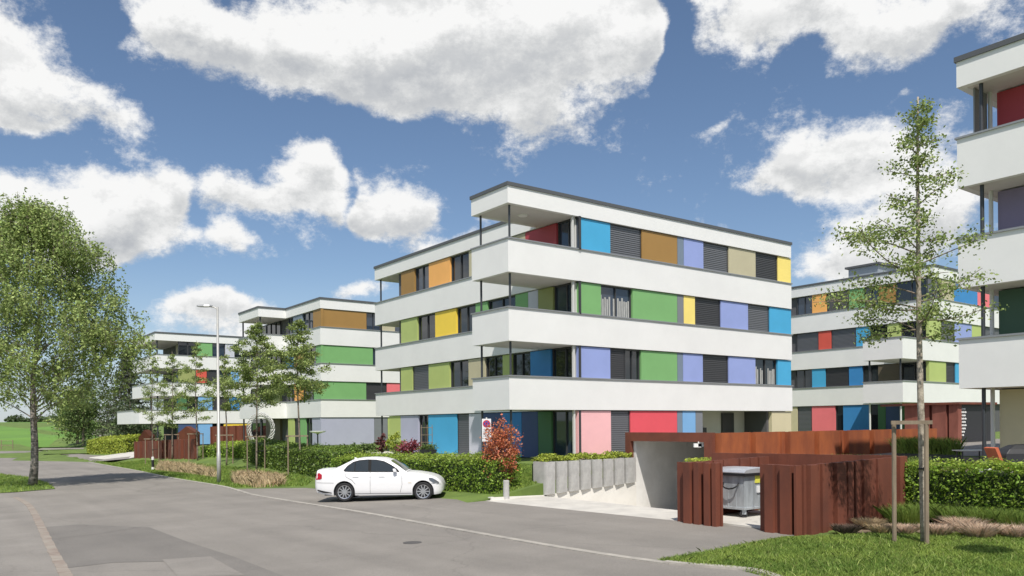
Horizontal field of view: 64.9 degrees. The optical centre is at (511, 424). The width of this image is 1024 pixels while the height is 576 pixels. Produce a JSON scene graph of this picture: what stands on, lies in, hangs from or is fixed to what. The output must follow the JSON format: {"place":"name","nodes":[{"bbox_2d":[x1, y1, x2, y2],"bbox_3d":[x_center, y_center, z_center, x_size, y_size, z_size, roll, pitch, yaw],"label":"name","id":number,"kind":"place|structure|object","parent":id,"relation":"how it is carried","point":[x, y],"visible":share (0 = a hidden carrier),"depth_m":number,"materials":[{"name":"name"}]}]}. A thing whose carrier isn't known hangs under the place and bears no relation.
{"place":"outdoors","nodes":[
{"label":"outdoors","id":0,"kind":"place"},
{"bbox_2d":[0,495,58,575],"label":"pavement","id":1,"kind":"structure","parent":0,"point":[23,550],"depth_m":18.50,"materials":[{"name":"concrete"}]},
{"bbox_2d":[0,422,99,446],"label":"field","id":2,"kind":"structure","parent":0,"point":[21,436],"depth_m":140.13,"materials":[{"name":"green plant"}]},
{"bbox_2d":[42,401,105,444],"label":"broad tree","id":3,"kind":"object","parent":2,"relation":"on","point":[66,431],"visible":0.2,"depth_m":110.74,"materials":[{"name":"green plant"}]},
{"bbox_2d":[45,524,281,575],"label":"repaired road","id":4,"kind":"structure","parent":0,"point":[77,545],"depth_m":17.54,"materials":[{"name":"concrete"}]},
{"bbox_2d":[162,556,243,575],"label":"road patch","id":5,"kind":"object","parent":4,"relation":"on","point":[203,566],"visible":1,"depth_m":14.66,"materials":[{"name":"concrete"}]},
{"bbox_2d":[92,459,312,487],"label":"grass","id":6,"kind":"structure","parent":0,"point":[226,480],"depth_m":46.02,"materials":[{"name":"plant"}]},
{"bbox_2d":[0,451,760,575],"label":"road","id":7,"kind":"structure","parent":0,"point":[283,538],"depth_m":18.92,"materials":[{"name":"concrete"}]},
{"bbox_2d":[0,473,54,492],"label":"grass island","id":8,"kind":"structure","parent":7,"relation":"on","point":[22,486],"depth_m":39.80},
{"bbox_2d":[0,187,162,485],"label":"birch tree","id":9,"kind":"object","parent":8,"relation":"on","point":[40,228],"visible":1,"depth_m":40.44,"materials":[{"name":"green plant"}]},
{"bbox_2d":[13,497,72,575],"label":"gutter","id":10,"kind":"object","parent":7,"relation":"on","point":[60,564],"visible":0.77,"depth_m":18.60,"materials":[{"name":"brick"}]},
{"bbox_2d":[90,462,760,574],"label":"kerb","id":11,"kind":"structure","parent":7,"relation":"on","point":[540,543],"depth_m":18.01,"materials":[{"name":"concrete"}]},
{"bbox_2d":[662,560,779,575],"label":"kerb","id":12,"kind":"structure","parent":7,"relation":"on","point":[696,564],"depth_m":13.17,"materials":[{"name":"concrete"}]},
{"bbox_2d":[458,463,536,493],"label":"slope grass","id":13,"kind":"structure","parent":0,"point":[526,473],"depth_m":28.63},
{"bbox_2d":[0,423,1023,575],"bbox_3d":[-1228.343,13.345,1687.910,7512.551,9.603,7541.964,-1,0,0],"label":"ground","id":14,"kind":"structure","parent":0,"point":[529,490],"depth_m":56.85,"materials":[{"name":"plant"}]},
{"bbox_2d":[49,381,119,446],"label":"broad tree","id":15,"kind":"object","parent":14,"relation":"on","point":[81,424],"visible":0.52,"depth_m":105.28,"materials":[{"name":"green plant"}]},
{"bbox_2d":[86,433,140,453],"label":"hedge","id":16,"kind":"object","parent":14,"relation":"on","point":[114,444],"visible":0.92,"depth_m":86.11,"materials":[{"name":"green"}]},
{"bbox_2d":[92,391,162,438],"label":"broad tree","id":17,"kind":"object","parent":14,"relation":"on","point":[129,429],"visible":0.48,"depth_m":97.40,"materials":[{"name":"green plant"}]},
{"bbox_2d":[93,347,163,440],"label":"spruce tree","id":18,"kind":"object","parent":14,"relation":"on","point":[127,375],"visible":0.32,"depth_m":103.23,"materials":[{"name":"green plant"}]},
{"bbox_2d":[132,359,176,463],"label":"young tree","id":19,"kind":"object","parent":14,"relation":"on","point":[160,404],"visible":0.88,"depth_m":64.20,"materials":[{"name":"green plant"}]},
{"bbox_2d":[134,439,196,458],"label":"steel fence","id":20,"kind":"object","parent":14,"relation":"on","point":[180,448],"visible":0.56,"depth_m":65.99,"materials":[{"name":"metal"}]},
{"bbox_2d":[151,354,188,459],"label":"young tree","id":21,"kind":"object","parent":14,"relation":"on","point":[166,409],"visible":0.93,"depth_m":64.19,"materials":[{"name":"green plant"}]},
{"bbox_2d":[154,459,216,476],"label":"dry reeds","id":22,"kind":"object","parent":14,"relation":"on","point":[183,467],"visible":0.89,"depth_m":51.55,"materials":[{"name":"beige plant"}]},
{"bbox_2d":[177,426,199,444],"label":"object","id":23,"kind":"object","parent":14,"relation":"on","point":[182,433],"visible":0.59,"depth_m":80.94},
{"bbox_2d":[117,331,262,444],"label":"apartment building","id":24,"kind":"structure","parent":14,"relation":"on","point":[178,344],"depth_m":86.66,"materials":[{"name":"white paint"}]},
{"bbox_2d":[178,341,196,354],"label":"window","id":25,"kind":"structure","parent":24,"relation":"in","point":[184,348],"depth_m":85.64,"materials":[{"name":"grey"}]},
{"bbox_2d":[173,340,216,461],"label":"young tree","id":26,"kind":"object","parent":14,"relation":"on","point":[185,368],"visible":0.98,"depth_m":58.80,"materials":[{"name":"green plant"}]},
{"bbox_2d":[197,304,220,482],"bbox_3d":[-14.745,-1.429,39.174,1.100,8.810,0.400,-1,0,0],"label":"street lamp","id":27,"kind":"object","parent":14,"relation":"on","point":[218,419],"visible":0.91,"depth_m":39.12,"materials":[{"name":"grey"}]},
{"bbox_2d":[198,354,241,465],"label":"young tree","id":28,"kind":"object","parent":14,"relation":"on","point":[227,406],"visible":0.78,"depth_m":51.95,"materials":[{"name":"green plant"}]},
{"bbox_2d":[200,440,251,458],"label":"hedge","id":29,"kind":"object","parent":14,"relation":"on","point":[209,451],"visible":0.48,"depth_m":57.12,"materials":[{"name":"green"}]},
{"bbox_2d":[209,425,250,444],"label":"steel fence","id":30,"kind":"object","parent":14,"relation":"on","point":[237,431],"visible":0.42,"depth_m":85.63,"materials":[{"name":"metal"}]},
{"bbox_2d":[212,322,286,469],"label":"young tree","id":31,"kind":"object","parent":14,"relation":"on","point":[247,372],"visible":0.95,"depth_m":46.21,"materials":[{"name":"green plant"}]},
{"bbox_2d":[246,412,274,440],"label":"ring sculpture","id":32,"kind":"object","parent":14,"relation":"on","point":[271,427],"visible":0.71,"depth_m":61.99,"materials":[{"name":"silver metal"}]},
{"bbox_2d":[230,468,291,487],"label":"dry reeds","id":33,"kind":"object","parent":14,"relation":"on","point":[253,477],"visible":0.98,"depth_m":37.63,"materials":[{"name":"beige plant"}]},
{"bbox_2d":[264,318,334,474],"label":"young tree","id":34,"kind":"object","parent":14,"relation":"on","point":[289,353],"visible":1,"depth_m":41.45,"materials":[{"name":"green plant"}]},
{"bbox_2d":[242,436,361,477],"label":"hedge","id":35,"kind":"object","parent":14,"relation":"on","point":[314,458],"visible":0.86,"depth_m":42.47,"materials":[{"name":"green"}]},
{"bbox_2d":[238,297,399,445],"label":"apartment building","id":36,"kind":"structure","parent":14,"relation":"on","point":[345,336],"depth_m":66.33,"materials":[{"name":"white paint"}]},
{"bbox_2d":[251,419,265,439],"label":"window","id":37,"kind":"structure","parent":36,"relation":"in","point":[253,428],"depth_m":76.39,"materials":[{"name":"grey"}]},
{"bbox_2d":[385,431,404,453],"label":"shrub","id":38,"kind":"object","parent":14,"relation":"on","point":[392,445],"visible":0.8,"depth_m":44.93,"materials":[{"name":"green plant"}]},
{"bbox_2d":[394,439,420,455],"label":"shrub","id":39,"kind":"object","parent":14,"relation":"on","point":[407,447],"visible":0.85,"depth_m":43.77,"materials":[{"name":"red plant"}]},
{"bbox_2d":[330,449,521,493],"bbox_3d":[-3.846,1.754,31.608,1.584,1.691,11.918,-1,0,-39],"label":"hedge","id":40,"kind":"object","parent":14,"relation":"on","point":[457,471],"visible":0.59,"depth_m":28.45,"materials":[{"name":"green"}]},
{"bbox_2d":[417,425,438,455],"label":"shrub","id":41,"kind":"object","parent":14,"relation":"on","point":[430,447],"visible":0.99,"depth_m":43.44,"materials":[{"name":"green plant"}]},
{"bbox_2d":[480,413,522,482],"bbox_3d":[-0.355,0.979,27.414,1.533,2.712,1.554,-1,0,0],"label":"red bush","id":42,"kind":"object","parent":14,"relation":"on","point":[497,444],"visible":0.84,"depth_m":27.22,"materials":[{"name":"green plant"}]},
{"bbox_2d":[239,488,794,559],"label":"forecourt","id":43,"kind":"structure","parent":14,"relation":"on","point":[644,537],"depth_m":19.36,"materials":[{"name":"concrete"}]},
{"bbox_2d":[315,456,445,500],"bbox_3d":[-4.492,1.836,27.832,4.312,1.468,1.956,-1,0,0],"label":"parked car","id":44,"kind":"object","parent":43,"relation":"on","point":[355,477],"visible":1,"depth_m":26.99,"materials":[{"name":"white paint"}]},
{"bbox_2d":[488,482,635,505],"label":"retaining wall","id":45,"kind":"structure","parent":14,"relation":"on","point":[624,493],"depth_m":29.05,"materials":[{"name":"concrete"}]},
{"bbox_2d":[533,461,554,495],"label":"concrete slab","id":46,"kind":"structure","parent":45,"relation":"on","point":[544,473],"depth_m":27.45,"materials":[{"name":"concrete"}]},
{"bbox_2d":[548,461,566,492],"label":"concrete slab","id":47,"kind":"structure","parent":45,"relation":"on","point":[561,475],"depth_m":27.70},
{"bbox_2d":[567,460,578,490],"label":"concrete slab","id":48,"kind":"structure","parent":45,"relation":"on","point":[573,474],"depth_m":28.03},
{"bbox_2d":[575,460,590,489],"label":"concrete slab","id":49,"kind":"structure","parent":45,"relation":"on","point":[585,474],"depth_m":28.36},
{"bbox_2d":[581,459,601,487],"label":"concrete slab","id":50,"kind":"structure","parent":45,"relation":"on","point":[596,473],"depth_m":28.70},
{"bbox_2d":[602,459,613,486],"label":"concrete slab","id":51,"kind":"structure","parent":45,"relation":"on","point":[607,470],"depth_m":29.02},
{"bbox_2d":[607,458,623,484],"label":"concrete slab","id":52,"kind":"structure","parent":45,"relation":"on","point":[618,471],"depth_m":29.35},
{"bbox_2d":[616,457,634,482],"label":"concrete slab","id":53,"kind":"structure","parent":45,"relation":"on","point":[629,470],"depth_m":29.69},
{"bbox_2d":[530,450,632,480],"bbox_3d":[2.591,1.694,28.995,4.317,1.467,0.928,0,0,-37],"label":"groundcover","id":54,"kind":"object","parent":14,"relation":"on","point":[541,457],"visible":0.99,"depth_m":28.60,"materials":[{"name":"green"}]},
{"bbox_2d":[488,496,677,520],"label":"ramp","id":55,"kind":"structure","parent":14,"relation":"on","point":[600,507],"depth_m":23.58,"materials":[{"name":"concrete"}]},
{"bbox_2d":[373,181,793,458],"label":"apartment building","id":56,"kind":"structure","parent":14,"relation":"on","point":[546,321],"depth_m":39.81,"materials":[{"name":"white paint"}]},
{"bbox_2d":[416,264,428,290],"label":"window","id":57,"kind":"structure","parent":56,"relation":"in","point":[422,273],"depth_m":47.31,"materials":[{"name":"grey"}]},
{"bbox_2d":[420,414,430,448],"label":"window","id":58,"kind":"structure","parent":56,"relation":"in","point":[423,418],"depth_m":47.24,"materials":[{"name":"grey"}]},
{"bbox_2d":[419,313,434,339],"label":"window","id":59,"kind":"structure","parent":56,"relation":"in","point":[426,322],"depth_m":46.77,"materials":[{"name":"grey"}]},
{"bbox_2d":[451,251,468,280],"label":"window","id":60,"kind":"structure","parent":56,"relation":"in","point":[459,263],"depth_m":44.02,"materials":[{"name":"grey"}]},
{"bbox_2d":[451,359,469,386],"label":"window","id":61,"kind":"structure","parent":56,"relation":"in","point":[459,369],"depth_m":44.17,"materials":[{"name":"grey"}]},
{"bbox_2d":[458,304,475,332],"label":"window","id":62,"kind":"structure","parent":56,"relation":"in","point":[464,313],"depth_m":43.66,"materials":[{"name":"grey"}]},
{"bbox_2d":[486,355,502,376],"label":"window","id":63,"kind":"structure","parent":56,"relation":"in","point":[494,364],"depth_m":41.51,"materials":[{"name":"grey"}]},
{"bbox_2d":[489,295,514,309],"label":"window","id":64,"kind":"structure","parent":56,"relation":"in","point":[501,302],"depth_m":40.96,"materials":[{"name":"grey"}]},
{"bbox_2d":[513,351,532,375],"bbox_3d":[0.555,-2.788,39.537,0.104,1.486,1.495,-1,0,-37],"label":"window","id":65,"kind":"structure","parent":56,"relation":"in","point":[521,361],"depth_m":39.67,"materials":[{"name":"grey"}]},
{"bbox_2d":[552,345,580,376],"bbox_3d":[2.504,-2.805,36.918,0.104,1.486,1.904,-1,0,-37],"label":"window","id":66,"kind":"structure","parent":56,"relation":"in","point":[561,357],"depth_m":37.11,"materials":[{"name":"grey"}]},
{"bbox_2d":[553,410,580,455],"bbox_3d":[2.522,0.465,36.932,0.104,2.226,1.855,-1,0,-37],"label":"window","id":67,"kind":"structure","parent":56,"relation":"in","point":[562,420],"depth_m":37.14,"materials":[{"name":"grey"}]},
{"bbox_2d":[554,281,580,313],"bbox_3d":[2.547,-5.705,36.826,0.104,1.486,1.745,-1,0,-37],"label":"window","id":68,"kind":"structure","parent":56,"relation":"in","point":[562,292],"depth_m":37.02,"materials":[{"name":"grey"}]},
{"bbox_2d":[558,216,580,248],"bbox_3d":[2.621,-8.606,36.693,0.104,1.486,1.485,-1,0,-37],"label":"window","id":69,"kind":"structure","parent":56,"relation":"in","point":[564,227],"depth_m":36.67,"materials":[{"name":"grey"}]},
{"bbox_2d":[599,284,630,317],"bbox_3d":[4.828,-5.725,37.780,2.022,1.486,0.104,-1,0,-37],"label":"window","id":70,"kind":"structure","parent":56,"relation":"in","point":[615,301],"depth_m":37.76,"materials":[{"name":"grey"}]},
{"bbox_2d":[625,349,639,379],"bbox_3d":[5.699,-2.833,38.409,0.998,1.486,0.104,-1,0,-37],"label":"window","id":71,"kind":"structure","parent":56,"relation":"in","point":[632,357],"depth_m":38.39,"materials":[{"name":"grey"}]},
{"bbox_2d":[721,413,733,432],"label":"window","id":72,"kind":"structure","parent":56,"relation":"in","point":[727,419],"depth_m":44.88,"materials":[{"name":"grey"}]},
{"bbox_2d":[755,358,775,384],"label":"window","id":73,"kind":"structure","parent":56,"relation":"in","point":[765,369],"depth_m":44.55,"materials":[{"name":"grey"}]},
{"bbox_2d":[625,432,714,509],"bbox_3d":[9.075,2.911,31.169,8.908,5.320,4.102,0,0,-36],"label":"garage portal","id":74,"kind":"object","parent":14,"relation":"on","point":[657,456],"visible":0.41,"depth_m":30.46,"materials":[{"name":"concrete"}]},
{"bbox_2d":[677,462,722,526],"bbox_3d":[4.309,1.676,18.724,0.190,1.609,1.400,0,0,-33],"label":"steel fence","id":75,"kind":"object","parent":14,"relation":"on","point":[699,493],"visible":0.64,"depth_m":18.59,"materials":[{"name":"metal"}]},
{"bbox_2d":[693,456,768,513],"bbox_3d":[5.547,2.079,20.621,3.496,2.444,0.100,-1,0,-37],"label":"steel fence","id":76,"kind":"object","parent":14,"relation":"on","point":[752,462],"visible":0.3,"depth_m":20.87,"materials":[{"name":"metal"}]},
{"bbox_2d":[760,464,801,535],"bbox_3d":[5.594,1.641,16.897,0.190,1.598,0.996,0,0,-36],"label":"steel fence","id":77,"kind":"object","parent":14,"relation":"on","point":[780,499],"visible":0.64,"depth_m":16.73,"materials":[{"name":"metal"}]},
{"bbox_2d":[711,453,896,464],"bbox_3d":[7.422,1.575,21.064,0.100,1.680,5.446,-1,0,-37],"label":"steel fence","id":78,"kind":"object","parent":14,"relation":"on","point":[795,459],"visible":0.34,"depth_m":20.93,"materials":[{"name":"metal"}]},
{"bbox_2d":[715,428,936,454],"bbox_3d":[12.882,1.133,31.435,14.910,1.810,0.300,-1,0,-37],"label":"steel screen","id":79,"kind":"object","parent":14,"relation":"on","point":[853,442],"visible":0.38,"depth_m":30.04,"materials":[{"name":"rusted weathering steel"}]},
{"bbox_2d":[657,531,1023,575],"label":"lawn grass","id":80,"kind":"structure","parent":14,"relation":"on","point":[786,553],"depth_m":13.72,"materials":[{"name":"plant"}]},
{"bbox_2d":[829,522,864,534],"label":"grass tuft","id":81,"kind":"object","parent":14,"relation":"on","point":[848,528],"visible":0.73,"depth_m":16.36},
{"bbox_2d":[802,456,907,534],"bbox_3d":[7.647,1.581,17.718,4.086,1.656,0.150,-1,0,-37],"label":"steel fence","id":82,"kind":"object","parent":14,"relation":"on","point":[842,492],"visible":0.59,"depth_m":17.28,"materials":[{"name":"metal"}]},
{"bbox_2d":[785,262,999,431],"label":"apartment building","id":83,"kind":"structure","parent":14,"relation":"on","point":[840,380],"depth_m":59.90,"materials":[{"name":"white paint"}]},
{"bbox_2d":[796,369,811,387],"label":"window","id":84,"kind":"structure","parent":83,"relation":"in","point":[803,377],"depth_m":63.88,"materials":[{"name":"grey"}]},
{"bbox_2d":[797,295,811,314],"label":"window","id":85,"kind":"structure","parent":83,"relation":"in","point":[804,305],"depth_m":63.89,"materials":[{"name":"grey"}]},
{"bbox_2d":[827,290,848,310],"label":"window","id":86,"kind":"structure","parent":83,"relation":"in","point":[831,305],"depth_m":61.64,"materials":[{"name":"grey"}]},
{"bbox_2d":[863,365,877,381],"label":"window","id":87,"kind":"structure","parent":83,"relation":"in","point":[874,368],"depth_m":59.44,"materials":[{"name":"grey"}]},
{"bbox_2d":[896,278,925,301],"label":"window","id":88,"kind":"structure","parent":83,"relation":"in","point":[911,286],"depth_m":57.22,"materials":[{"name":"grey"}]},
{"bbox_2d":[901,320,925,337],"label":"window","id":89,"kind":"structure","parent":83,"relation":"in","point":[907,333],"depth_m":57.06,"materials":[{"name":"grey"}]},
{"bbox_2d":[902,362,925,380],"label":"window","id":90,"kind":"structure","parent":83,"relation":"in","point":[909,370],"depth_m":57.09,"materials":[{"name":"grey"}]},
{"bbox_2d":[857,522,957,532],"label":"planting soil","id":91,"kind":"structure","parent":14,"relation":"on","point":[865,530],"depth_m":16.86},
{"bbox_2d":[851,516,887,528],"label":"grass tuft","id":92,"kind":"object","parent":91,"relation":"on","point":[868,521],"visible":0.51,"depth_m":17.05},
{"bbox_2d":[865,523,905,533],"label":"grass tuft","id":93,"kind":"object","parent":91,"relation":"on","point":[881,528],"visible":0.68,"depth_m":16.21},
{"bbox_2d":[882,522,919,534],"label":"grass tuft","id":94,"kind":"object","parent":91,"relation":"on","point":[910,528],"visible":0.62,"depth_m":16.06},
{"bbox_2d":[873,501,942,524],"bbox_3d":[8.811,1.966,17.966,1.629,0.450,1.596,-1,0,0],"label":"grass clump","id":95,"kind":"object","parent":91,"relation":"on","point":[904,516],"visible":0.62,"depth_m":17.66,"materials":[{"name":"plant"}]},
{"bbox_2d":[918,504,993,522],"bbox_3d":[9.702,1.939,17.545,1.599,0.450,1.687,0,0,17],"label":"grass clump","id":96,"kind":"object","parent":91,"relation":"on","point":[937,513],"visible":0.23,"depth_m":17.36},
{"bbox_2d":[932,515,992,530],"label":"grass tuft","id":97,"kind":"object","parent":91,"relation":"on","point":[952,521],"visible":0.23,"depth_m":16.45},
{"bbox_2d":[943,505,1020,525],"bbox_3d":[9.937,1.931,16.972,1.724,0.450,1.857,-1,0,0],"label":"grass clump","id":98,"kind":"object","parent":91,"relation":"on","point":[968,515],"visible":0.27,"depth_m":16.82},
{"bbox_2d":[970,505,1023,528],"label":"grass clump","id":99,"kind":"object","parent":91,"relation":"on","point":[1017,519],"visible":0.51,"depth_m":16.32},
{"bbox_2d":[809,96,1008,543],"bbox_3d":[7.394,-1.894,15.053,3.171,8.460,2.538,0,0,39],"label":"young tree","id":100,"kind":"object","parent":14,"relation":"on","point":[928,313],"visible":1,"depth_m":14.96,"materials":[{"name":"green plant"}]},
{"bbox_2d":[858,454,988,501],"bbox_3d":[11.432,2.570,25.385,11.380,2.760,7.700,-1,0,-37],"label":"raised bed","id":101,"kind":"object","parent":14,"relation":"on","point":[975,459],"depth_m":26.15,"materials":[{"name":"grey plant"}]},
{"bbox_2d":[884,435,967,461],"bbox_3d":[13.800,1.095,26.887,1.283,1.470,3.267,0,0,-24],"label":"clump","id":102,"kind":"object","parent":101,"relation":"on","point":[939,447],"visible":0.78,"depth_m":26.34,"materials":[{"name":"green"}]},
{"bbox_2d":[910,522,957,535],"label":"grass tuft","id":103,"kind":"object","parent":14,"relation":"on","point":[938,529],"visible":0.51,"depth_m":15.72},
{"bbox_2d":[903,456,1023,515],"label":"hedge","id":104,"kind":"object","parent":14,"relation":"on","point":[1003,487],"visible":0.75,"depth_m":17.75,"materials":[{"name":"green"}]},
{"bbox_2d":[952,519,1013,538],"bbox_3d":[9.009,2.029,15.554,1.210,0.312,1.290,-1,0,-14],"label":"grass tuft","id":105,"kind":"object","parent":14,"relation":"on","point":[976,529],"visible":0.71,"depth_m":15.34,"materials":[{"name":"plant"}]},
{"bbox_2d":[954,33,1023,460],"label":"apartment building","id":106,"kind":"structure","parent":14,"relation":"on","point":[990,159],"depth_m":22.96,"materials":[{"name":"white paint"}]},
{"bbox_2d":[995,523,1023,537],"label":"grass tuft","id":107,"kind":"object","parent":14,"relation":"on","point":[1015,531],"visible":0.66,"depth_m":15.21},
{"bbox_2d":[0,0,1023,421],"label":"sky","id":108,"kind":"structure","parent":0,"point":[232,156],"materials":[{"name":"blue"}]},
{"bbox_2d":[723,510,759,527],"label":"yard floor","id":109,"kind":"structure","parent":0,"point":[752,519],"depth_m":19.07,"materials":[{"name":"concrete"}]},
{"bbox_2d":[723,466,759,517],"bbox_3d":[5.805,1.661,20.055,1.460,1.200,1.140,-1,0,-37],"label":"waste container","id":110,"kind":"object","parent":109,"relation":"on","point":[741,488],"visible":0.54,"depth_m":19.55,"materials":[{"name":"metal"}]},
{"bbox_2d":[580,439,999,459],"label":"courtyard","id":111,"kind":"structure","parent":0,"point":[973,446],"depth_m":35.85,"materials":[{"name":"concrete"}]},
{"bbox_2d":[880,402,996,442],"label":"steel shed","id":112,"kind":"structure","parent":111,"relation":"on","point":[958,420],"depth_m":42.26,"materials":[{"name":"brown"}]},
{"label":"terrace","id":113,"kind":"structure","parent":0,"visible":0},
{"bbox_2d":[999,444,1023,464],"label":"grill","id":114,"kind":"object","parent":113,"relation":"on","point":[1014,452],"visible":0.46,"depth_m":21.33,"materials":[{"name":"grey"}]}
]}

